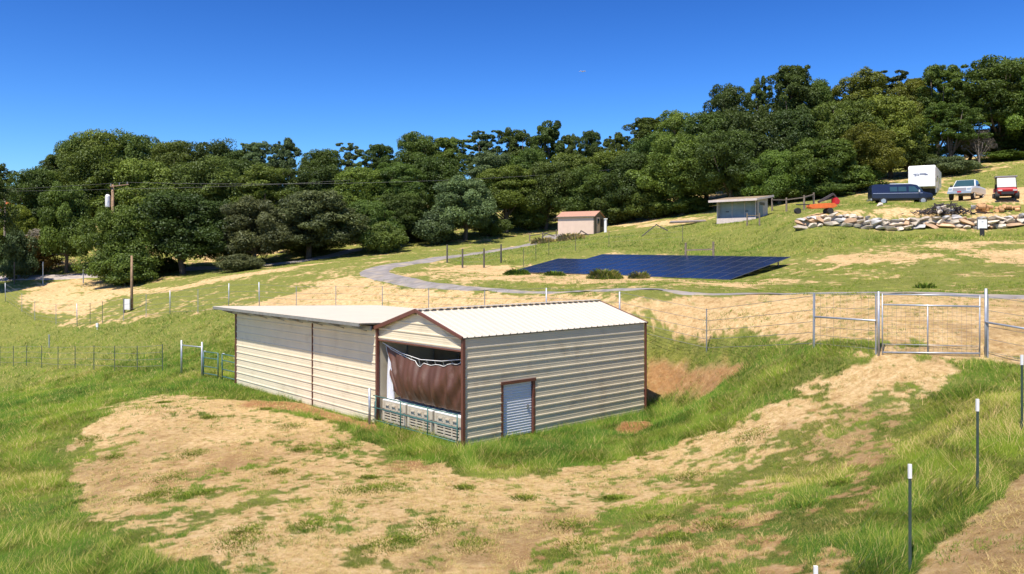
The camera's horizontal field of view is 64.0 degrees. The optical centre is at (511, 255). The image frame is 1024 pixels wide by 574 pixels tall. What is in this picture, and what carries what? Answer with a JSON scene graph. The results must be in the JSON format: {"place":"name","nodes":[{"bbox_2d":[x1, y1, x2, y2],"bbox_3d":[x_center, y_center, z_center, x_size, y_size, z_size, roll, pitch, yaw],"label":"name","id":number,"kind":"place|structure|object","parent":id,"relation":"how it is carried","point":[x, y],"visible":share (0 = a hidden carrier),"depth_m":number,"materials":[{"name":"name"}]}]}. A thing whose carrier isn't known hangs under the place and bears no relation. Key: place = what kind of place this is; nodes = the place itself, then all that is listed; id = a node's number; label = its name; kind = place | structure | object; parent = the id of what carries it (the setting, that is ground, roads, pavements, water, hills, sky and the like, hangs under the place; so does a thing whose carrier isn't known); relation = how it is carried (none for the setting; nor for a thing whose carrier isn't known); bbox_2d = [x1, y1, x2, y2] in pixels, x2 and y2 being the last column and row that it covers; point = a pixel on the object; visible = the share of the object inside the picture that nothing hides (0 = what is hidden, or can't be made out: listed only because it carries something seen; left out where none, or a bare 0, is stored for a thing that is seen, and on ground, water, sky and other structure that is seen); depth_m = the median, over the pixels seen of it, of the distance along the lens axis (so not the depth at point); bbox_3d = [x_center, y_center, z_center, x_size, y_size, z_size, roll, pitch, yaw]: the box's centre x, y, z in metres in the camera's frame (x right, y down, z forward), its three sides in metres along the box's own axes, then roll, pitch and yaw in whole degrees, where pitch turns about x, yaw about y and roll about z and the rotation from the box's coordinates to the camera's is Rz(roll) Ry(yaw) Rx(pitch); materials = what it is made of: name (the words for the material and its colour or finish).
{"place":"outdoors","nodes":[
{"label":"outdoors","id":0,"kind":"place"},
{"bbox_2d":[0,249,361,280],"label":"farm track","id":1,"kind":"structure","parent":0,"point":[78,276],"depth_m":91.16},
{"bbox_2d":[0,155,1023,573],"bbox_3d":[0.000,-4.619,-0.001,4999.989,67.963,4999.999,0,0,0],"label":"ground","id":2,"kind":"structure","parent":0,"point":[668,373],"depth_m":25.98,"materials":[{"name":"soil"}]},
{"bbox_2d":[0,176,20,243],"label":"oak tree","id":3,"kind":"object","parent":2,"relation":"on","point":[7,222],"visible":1,"depth_m":84.76,"materials":[{"name":"green plant"}]},
{"bbox_2d":[0,229,40,279],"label":"bush","id":4,"kind":"object","parent":2,"relation":"on","point":[14,248],"visible":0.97,"depth_m":89.26,"materials":[{"name":"green plant"}]},
{"bbox_2d":[1,168,62,220],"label":"oak tree","id":5,"kind":"object","parent":2,"relation":"on","point":[31,182],"visible":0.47,"depth_m":103.03,"materials":[{"name":"green plant"}]},
{"bbox_2d":[37,181,96,272],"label":"oak tree","id":6,"kind":"object","parent":2,"relation":"on","point":[65,211],"visible":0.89,"depth_m":91.17,"materials":[{"name":"green plant"}]},
{"bbox_2d":[40,143,142,239],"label":"oak tree","id":7,"kind":"object","parent":2,"relation":"on","point":[93,168],"visible":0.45,"depth_m":107.24,"materials":[{"name":"green plant"}]},
{"bbox_2d":[55,128,137,186],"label":"oak tree","id":8,"kind":"object","parent":2,"relation":"on","point":[100,138],"visible":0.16,"depth_m":126.15,"materials":[{"name":"green plant"}]},
{"bbox_2d":[67,204,169,276],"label":"oak tree","id":9,"kind":"object","parent":2,"relation":"on","point":[108,223],"visible":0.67,"depth_m":85.35,"materials":[{"name":"green plant"}]},
{"bbox_2d":[85,252,158,285],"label":"bush","id":10,"kind":"object","parent":2,"relation":"on","point":[119,273],"visible":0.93,"depth_m":82.82,"materials":[{"name":"green plant"}]},
{"bbox_2d":[100,128,159,164],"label":"oak tree","id":11,"kind":"object","parent":2,"relation":"on","point":[138,147],"visible":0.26,"depth_m":127.94,"materials":[{"name":"green plant"}]},
{"bbox_2d":[90,158,181,229],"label":"oak tree","id":12,"kind":"object","parent":2,"relation":"on","point":[148,174],"visible":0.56,"depth_m":106.34,"materials":[{"name":"green plant"}]},
{"bbox_2d":[142,140,195,180],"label":"oak tree","id":13,"kind":"object","parent":2,"relation":"on","point":[169,154],"visible":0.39,"depth_m":126.05,"materials":[{"name":"green plant"}]},
{"bbox_2d":[109,190,239,274],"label":"oak tree","id":14,"kind":"object","parent":2,"relation":"on","point":[176,220],"visible":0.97,"depth_m":87.00,"materials":[{"name":"green plant"}]},
{"bbox_2d":[141,155,262,201],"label":"oak tree","id":15,"kind":"object","parent":2,"relation":"on","point":[209,179],"visible":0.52,"depth_m":105.38,"materials":[{"name":"green plant"}]},
{"bbox_2d":[179,137,243,174],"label":"oak tree","id":16,"kind":"object","parent":2,"relation":"on","point":[220,147],"visible":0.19,"depth_m":128.16,"materials":[{"name":"green plant"}]},
{"bbox_2d":[212,253,264,271],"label":"bush","id":17,"kind":"object","parent":2,"relation":"on","point":[238,262],"visible":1,"depth_m":82.89,"materials":[{"name":"green plant"}]},
{"bbox_2d":[218,195,292,264],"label":"oak tree","id":18,"kind":"object","parent":2,"relation":"on","point":[268,236],"visible":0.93,"depth_m":87.28,"materials":[{"name":"green plant"}]},
{"bbox_2d":[237,141,279,178],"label":"oak tree","id":19,"kind":"object","parent":2,"relation":"on","point":[255,151],"visible":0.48,"depth_m":130.62,"materials":[{"name":"green plant"}]},
{"bbox_2d":[223,163,301,212],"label":"oak tree","id":20,"kind":"object","parent":2,"relation":"on","point":[260,188],"visible":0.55,"depth_m":106.06,"materials":[{"name":"green plant"}]},
{"bbox_2d":[263,137,309,176],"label":"oak tree","id":21,"kind":"object","parent":2,"relation":"on","point":[287,149],"visible":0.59,"depth_m":130.70,"materials":[{"name":"green plant"}]},
{"bbox_2d":[277,163,348,214],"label":"oak tree","id":22,"kind":"object","parent":2,"relation":"on","point":[314,177],"visible":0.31,"depth_m":110.00,"materials":[{"name":"green plant"}]},
{"bbox_2d":[297,148,344,186],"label":"oak tree","id":23,"kind":"object","parent":2,"relation":"on","point":[324,157],"visible":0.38,"depth_m":131.68,"materials":[{"name":"green plant"}]},
{"bbox_2d":[213,305,429,421],"bbox_3d":[-6.357,4.184,36.712,9.053,3.631,13.035,0,0,-42],"label":"lean to shed","id":24,"kind":"object","parent":2,"relation":"on","point":[321,355],"visible":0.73,"depth_m":33.37,"materials":[{"name":"beige metal"}]},
{"bbox_2d":[274,189,371,258],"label":"oak tree","id":25,"kind":"object","parent":2,"relation":"on","point":[310,215],"visible":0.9,"depth_m":91.06,"materials":[{"name":"green plant"}]},
{"bbox_2d":[317,166,394,206],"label":"oak tree","id":26,"kind":"object","parent":2,"relation":"on","point":[358,184],"visible":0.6,"depth_m":109.96,"materials":[{"name":"green plant"}]},
{"bbox_2d":[328,199,405,251],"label":"oak tree","id":27,"kind":"object","parent":2,"relation":"on","point":[375,212],"visible":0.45,"depth_m":95.22,"materials":[{"name":"green plant"}]},
{"bbox_2d":[356,143,395,179],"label":"oak tree","id":28,"kind":"object","parent":2,"relation":"on","point":[383,152],"visible":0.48,"depth_m":132.33,"materials":[{"name":"green plant"}]},
{"bbox_2d":[359,221,408,253],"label":"bush","id":29,"kind":"object","parent":2,"relation":"on","point":[383,237],"visible":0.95,"depth_m":92.83,"materials":[{"name":"green plant"}]},
{"bbox_2d":[369,162,427,198],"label":"oak tree","id":30,"kind":"object","parent":2,"relation":"on","point":[398,175],"visible":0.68,"depth_m":110.97,"materials":[{"name":"green plant"}]},
{"bbox_2d":[382,397,417,429],"bbox_3d":[-3.699,5.545,29.029,1.240,0.910,1.510,0,0,-42],"label":"storage bin","id":31,"kind":"object","parent":2,"relation":"on","point":[391,405],"visible":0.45,"depth_m":28.67,"materials":[{"name":"plastic"}]},
{"bbox_2d":[372,193,428,242],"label":"oak tree","id":32,"kind":"object","parent":2,"relation":"on","point":[403,206],"visible":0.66,"depth_m":99.97,"materials":[{"name":"green plant"}]},
{"bbox_2d":[5,282,812,351],"bbox_3d":[-18.386,3.682,54.803,79.997,4.988,5.516,0,0,42],"label":"field fence","id":33,"kind":"object","parent":2,"relation":"on","point":[428,303],"visible":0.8,"depth_m":47.10,"materials":[{"name":"metal"}]},
{"bbox_2d":[368,388,457,445],"bbox_3d":[-3.405,5.360,27.372,0.186,1.280,4.948,0,0,-42],"label":"railing","id":34,"kind":"object","parent":2,"relation":"on","point":[375,407],"visible":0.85,"depth_m":27.68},
{"bbox_2d":[384,131,452,178],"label":"oak tree","id":35,"kind":"object","parent":2,"relation":"on","point":[410,143],"visible":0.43,"depth_m":131.91,"materials":[{"name":"green plant"}]},
{"bbox_2d":[407,403,445,434],"bbox_3d":[-2.669,5.545,27.885,1.240,0.910,1.510,0,0,-42],"label":"storage bin","id":36,"kind":"object","parent":2,"relation":"on","point":[417,411],"visible":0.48,"depth_m":27.51,"materials":[{"name":"plastic"}]},
{"bbox_2d":[395,153,465,210],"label":"oak tree","id":37,"kind":"object","parent":2,"relation":"on","point":[433,169],"visible":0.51,"depth_m":114.07,"materials":[{"name":"green plant"}]},
{"bbox_2d":[411,208,460,244],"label":"bush","id":38,"kind":"object","parent":2,"relation":"on","point":[431,227],"visible":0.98,"depth_m":97.57,"materials":[{"name":"green plant"}]},
{"bbox_2d":[424,137,470,177],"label":"oak tree","id":39,"kind":"object","parent":2,"relation":"on","point":[450,146],"visible":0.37,"depth_m":134.07,"materials":[{"name":"green plant"}]},
{"bbox_2d":[434,409,460,443],"bbox_3d":[-1.632,5.545,26.733,1.240,0.910,1.510,0,0,-42],"label":"storage bin","id":40,"kind":"object","parent":2,"relation":"on","point":[446,419],"visible":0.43,"depth_m":26.44,"materials":[{"name":"plastic"}]},
{"bbox_2d":[63,400,859,560],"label":"green tufts","id":41,"kind":"object","parent":2,"relation":"on","point":[459,488],"visible":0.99,"depth_m":17.57,"materials":[{"name":"green plant"}]},
{"bbox_2d":[430,174,497,240],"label":"oak tree","id":42,"kind":"object","parent":2,"relation":"on","point":[468,204],"visible":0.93,"depth_m":98.33,"materials":[{"name":"green plant"}]},
{"bbox_2d":[457,130,505,176],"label":"oak tree","id":43,"kind":"object","parent":2,"relation":"on","point":[484,143],"visible":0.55,"depth_m":136.03,"materials":[{"name":"green plant"}]},
{"bbox_2d":[463,150,521,180],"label":"oak tree","id":44,"kind":"object","parent":2,"relation":"on","point":[484,160],"visible":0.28,"depth_m":116.27,"materials":[{"name":"green plant"}]},
{"bbox_2d":[373,299,647,447],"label":"metal barn","id":45,"kind":"structure","parent":2,"relation":"on","point":[528,367],"depth_m":28.37,"materials":[{"name":"metal"}]},
{"bbox_2d":[382,342,460,411],"bbox_3d":[-3.061,4.035,27.506,0.347,1.890,4.624,0,0,-42],"label":"tarp","id":46,"kind":"object","parent":45,"relation":"hanging from","point":[436,385],"visible":0.97,"depth_m":27.17,"materials":[{"name":"brown fabric"}]},
{"bbox_2d":[501,377,535,439],"bbox_3d":[0.186,5.058,27.168,1.560,1.885,0.150,0,0,-42],"label":"roll up door","id":47,"kind":"structure","parent":45,"relation":"in","point":[517,396],"depth_m":27.21,"materials":[{"name":"white metal"}]},
{"bbox_2d":[0,344,1023,573],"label":"meadow grass","id":48,"kind":"structure","parent":2,"relation":"on","point":[999,448],"depth_m":16.54,"materials":[{"name":"plant"}]},
{"bbox_2d":[0,246,1023,494],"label":"meadow grass","id":49,"kind":"structure","parent":2,"relation":"on","point":[426,450],"depth_m":27.88,"materials":[{"name":"plant"}]},
{"bbox_2d":[0,157,1023,400],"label":"meadow grass","id":50,"kind":"structure","parent":2,"relation":"on","point":[568,241],"depth_m":62.75,"materials":[{"name":"plant"}]},
{"bbox_2d":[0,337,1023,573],"bbox_3d":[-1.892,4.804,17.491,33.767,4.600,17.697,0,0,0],"label":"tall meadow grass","id":51,"kind":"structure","parent":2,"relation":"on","point":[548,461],"depth_m":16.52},
{"bbox_2d":[0,232,1023,573],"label":"seed heads","id":52,"kind":"object","parent":2,"relation":"on","point":[550,468],"visible":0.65,"depth_m":18.04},
{"bbox_2d":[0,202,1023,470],"bbox_3d":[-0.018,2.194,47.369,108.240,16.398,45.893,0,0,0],"label":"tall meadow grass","id":53,"kind":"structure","parent":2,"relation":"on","point":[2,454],"depth_m":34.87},
{"bbox_2d":[0,227,1023,421],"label":"weeds","id":54,"kind":"object","parent":2,"relation":"on","point":[556,281],"visible":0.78,"depth_m":44.13,"materials":[{"name":"green plant"}]},
{"bbox_2d":[474,164,550,232],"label":"oak tree","id":55,"kind":"object","parent":2,"relation":"on","point":[506,190],"visible":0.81,"depth_m":106.60,"materials":[{"name":"green plant"}]},
{"bbox_2d":[2,289,1023,573],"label":"weeds","id":56,"kind":"object","parent":2,"relation":"on","point":[510,463],"visible":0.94,"depth_m":18.80,"materials":[{"name":"green plant"}]},
{"bbox_2d":[493,127,540,161],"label":"oak tree","id":57,"kind":"object","parent":2,"relation":"on","point":[514,137],"visible":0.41,"depth_m":137.19,"materials":[{"name":"green plant"}]},
{"bbox_2d":[501,147,547,196],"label":"oak tree","id":58,"kind":"object","parent":2,"relation":"on","point":[527,158],"visible":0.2,"depth_m":116.35,"materials":[{"name":"green plant"}]},
{"bbox_2d":[501,204,551,230],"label":"bush","id":59,"kind":"object","parent":2,"relation":"on","point":[520,218],"visible":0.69,"depth_m":108.43,"materials":[{"name":"green plant"}]},
{"bbox_2d":[69,289,1023,573],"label":"straw stubble","id":60,"kind":"object","parent":2,"relation":"on","point":[191,551],"visible":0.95,"depth_m":19.76,"materials":[{"name":"plant"}]},
{"bbox_2d":[69,272,1023,573],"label":"dry straw","id":61,"kind":"object","parent":2,"relation":"on","point":[503,490],"visible":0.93,"depth_m":19.40,"materials":[{"name":"beige plant"}]},
{"bbox_2d":[520,160,577,229],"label":"oak tree","id":62,"kind":"object","parent":2,"relation":"on","point":[554,170],"visible":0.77,"depth_m":107.26,"materials":[{"name":"green plant"}]},
{"bbox_2d":[530,120,567,161],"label":"oak tree","id":63,"kind":"object","parent":2,"relation":"on","point":[549,135],"visible":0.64,"depth_m":135.30,"materials":[{"name":"green plant"}]},
{"bbox_2d":[556,211,604,234],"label":"garden shed","id":64,"kind":"structure","parent":2,"relation":"on","point":[589,222],"depth_m":96.21,"materials":[{"name":"beige"}]},
{"bbox_2d":[539,164,628,212],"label":"oak tree","id":65,"kind":"object","parent":2,"relation":"on","point":[584,182],"visible":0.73,"depth_m":105.57,"materials":[{"name":"green plant"}]},
{"bbox_2d":[573,130,604,159],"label":"oak tree","id":66,"kind":"object","parent":2,"relation":"on","point":[590,140],"visible":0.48,"depth_m":134.69,"materials":[{"name":"green plant"}]},
{"bbox_2d":[582,196,635,224],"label":"bush","id":67,"kind":"object","parent":2,"relation":"on","point":[615,214],"visible":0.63,"depth_m":103.97,"materials":[{"name":"green plant"}]},
{"bbox_2d":[590,152,671,220],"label":"oak tree","id":68,"kind":"object","parent":2,"relation":"on","point":[620,183],"visible":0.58,"depth_m":103.69,"materials":[{"name":"green plant"}]},
{"bbox_2d":[621,117,664,153],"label":"oak tree","id":69,"kind":"object","parent":2,"relation":"on","point":[644,125],"visible":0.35,"depth_m":125.81,"materials":[{"name":"green plant"}]},
{"bbox_2d":[621,191,676,219],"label":"bush","id":70,"kind":"object","parent":2,"relation":"on","point":[641,204],"visible":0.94,"depth_m":101.53,"materials":[{"name":"green plant"}]},
{"bbox_2d":[519,254,789,279],"bbox_3d":[9.069,0.770,58.595,7.009,1.761,19.650,0,0,-42],"label":"solar array","id":71,"kind":"object","parent":2,"relation":"on","point":[705,267],"visible":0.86,"depth_m":56.81,"materials":[{"name":"glass"}]},
{"bbox_2d":[624,133,715,214],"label":"oak tree","id":72,"kind":"object","parent":2,"relation":"on","point":[674,162],"visible":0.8,"depth_m":98.65,"materials":[{"name":"green plant"}]},
{"bbox_2d":[651,109,688,138],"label":"oak tree","id":73,"kind":"object","parent":2,"relation":"on","point":[672,123],"visible":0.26,"depth_m":122.54,"materials":[{"name":"green plant"}]},
{"bbox_2d":[664,195,713,213],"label":"bush","id":74,"kind":"object","parent":2,"relation":"on","point":[688,204],"visible":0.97,"depth_m":98.70,"materials":[{"name":"green plant"}]},
{"bbox_2d":[678,110,728,204],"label":"oak tree","id":75,"kind":"object","parent":2,"relation":"on","point":[694,127],"visible":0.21,"depth_m":106.69,"materials":[{"name":"green plant"}]},
{"bbox_2d":[684,129,763,197],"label":"oak tree","id":76,"kind":"object","parent":2,"relation":"on","point":[729,153],"visible":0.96,"depth_m":93.57,"materials":[{"name":"green plant"}]},
{"bbox_2d":[699,83,757,118],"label":"oak tree","id":77,"kind":"object","parent":2,"relation":"on","point":[728,97],"visible":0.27,"depth_m":114.01,"materials":[{"name":"green plant"}]},
{"bbox_2d":[708,195,773,223],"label":"open shed","id":78,"kind":"structure","parent":2,"relation":"on","point":[733,209],"depth_m":80.80,"materials":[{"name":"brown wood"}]},
{"bbox_2d":[704,107,792,161],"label":"oak tree","id":79,"kind":"object","parent":2,"relation":"on","point":[761,128],"visible":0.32,"depth_m":102.13,"materials":[{"name":"green plant"}]},
{"bbox_2d":[737,149,815,203],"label":"oak tree","id":80,"kind":"object","parent":2,"relation":"on","point":[771,173],"visible":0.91,"depth_m":90.58,"materials":[{"name":"green plant"}]},
{"bbox_2d":[763,64,821,118],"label":"oak tree","id":81,"kind":"object","parent":2,"relation":"on","point":[789,79],"visible":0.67,"depth_m":111.97,"materials":[{"name":"green plant"}]},
{"bbox_2d":[767,107,829,154],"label":"oak tree","id":82,"kind":"object","parent":2,"relation":"on","point":[794,126],"visible":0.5,"depth_m":102.05,"materials":[{"name":"green plant"}]},
{"bbox_2d":[783,137,871,196],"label":"oak tree","id":83,"kind":"object","parent":2,"relation":"on","point":[824,162],"visible":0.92,"depth_m":90.21,"materials":[{"name":"green plant"}]},
{"bbox_2d":[813,293,876,354],"bbox_3d":[10.115,2.191,25.009,0.042,2.157,2.531,0,0,-22],"label":"wire fence","id":84,"kind":"object","parent":2,"relation":"on","point":[833,336],"visible":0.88,"depth_m":24.96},
{"bbox_2d":[809,97,888,141],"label":"oak tree","id":85,"kind":"object","parent":2,"relation":"on","point":[840,120],"visible":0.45,"depth_m":100.21,"materials":[{"name":"green plant"}]},
{"bbox_2d":[817,166,887,191],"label":"bush","id":86,"kind":"object","parent":2,"relation":"on","point":[864,179],"visible":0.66,"depth_m":90.30,"materials":[{"name":"green plant"}]},
{"bbox_2d":[830,66,889,112],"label":"oak tree","id":87,"kind":"object","parent":2,"relation":"on","point":[859,85],"visible":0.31,"depth_m":112.50,"materials":[{"name":"green plant"}]},
{"bbox_2d":[839,121,906,187],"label":"oak tree","id":88,"kind":"object","parent":2,"relation":"on","point":[874,151],"visible":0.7,"depth_m":91.67,"materials":[{"name":"green plant"}]},
{"bbox_2d":[856,94,938,177],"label":"oak tree","id":89,"kind":"object","parent":2,"relation":"on","point":[899,116],"visible":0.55,"depth_m":99.72,"materials":[{"name":"green plant"}]},
{"bbox_2d":[867,183,933,202],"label":"van","id":90,"kind":"object","parent":2,"relation":"on","point":[881,193],"visible":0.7,"depth_m":74.31,"materials":[{"name":"blue paint"}]},
{"bbox_2d":[793,212,1023,230],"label":"stone wall","id":91,"kind":"structure","parent":2,"relation":"on","point":[900,224],"depth_m":61.65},
{"bbox_2d":[888,78,935,128],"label":"oak tree","id":92,"kind":"object","parent":2,"relation":"on","point":[900,89],"visible":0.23,"depth_m":110.42,"materials":[{"name":"green plant"}]},
{"bbox_2d":[886,138,947,177],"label":"oak tree","id":93,"kind":"object","parent":2,"relation":"on","point":[915,156],"visible":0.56,"depth_m":98.14,"materials":[{"name":"green plant"}]},
{"bbox_2d":[813,355,1023,573],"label":"post fence","id":94,"kind":"object","parent":2,"relation":"on","point":[815,569],"visible":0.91,"depth_m":11.50,"materials":[{"name":"black metal"}]},
{"bbox_2d":[908,165,940,194],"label":"travel trailer","id":95,"kind":"object","parent":2,"relation":"on","point":[926,178],"visible":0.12,"depth_m":80.16,"materials":[{"name":"white metal"}]},
{"bbox_2d":[877,288,987,357],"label":"pipe gate","id":96,"kind":"structure","parent":2,"relation":"on","point":[927,324],"depth_m":23.34,"materials":[{"name":"metal"}]},
{"bbox_2d":[914,63,972,155],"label":"oak tree","id":97,"kind":"object","parent":2,"relation":"on","point":[935,75],"visible":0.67,"depth_m":107.93,"materials":[{"name":"green plant"}]},
{"bbox_2d":[913,101,992,173],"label":"oak tree","id":98,"kind":"object","parent":2,"relation":"on","point":[947,126],"visible":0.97,"depth_m":97.40,"materials":[{"name":"green plant"}]},
{"bbox_2d":[925,155,983,174],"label":"bush","id":99,"kind":"object","parent":2,"relation":"on","point":[959,164],"visible":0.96,"depth_m":94.72,"materials":[{"name":"green plant"}]},
{"bbox_2d":[947,179,985,199],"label":"pickup truck","id":100,"kind":"object","parent":2,"relation":"on","point":[961,189],"visible":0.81,"depth_m":70.01,"materials":[{"name":"silver metal"}]},
{"bbox_2d":[935,54,1023,160],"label":"oak tree","id":101,"kind":"object","parent":2,"relation":"on","point":[985,75],"visible":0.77,"depth_m":103.76,"materials":[{"name":"green plant"}]},
{"bbox_2d":[992,175,1019,199],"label":"utility vehicle","id":102,"kind":"object","parent":2,"relation":"on","point":[1005,185],"visible":0.86,"depth_m":65.78,"materials":[{"name":"red paint"}]},
{"bbox_2d":[992,75,1023,139],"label":"oak tree","id":103,"kind":"object","parent":2,"relation":"on","point":[1010,126],"visible":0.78,"depth_m":101.96,"materials":[{"name":"green plant"}]},
{"bbox_2d":[0,0,1023,201],"label":"sky","id":104,"kind":"structure","parent":0,"point":[315,74],"materials":[{"name":"blue"}]},
{"bbox_2d":[360,234,1023,298],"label":"gravel road","id":105,"kind":"structure","parent":0,"point":[382,273],"depth_m":51.01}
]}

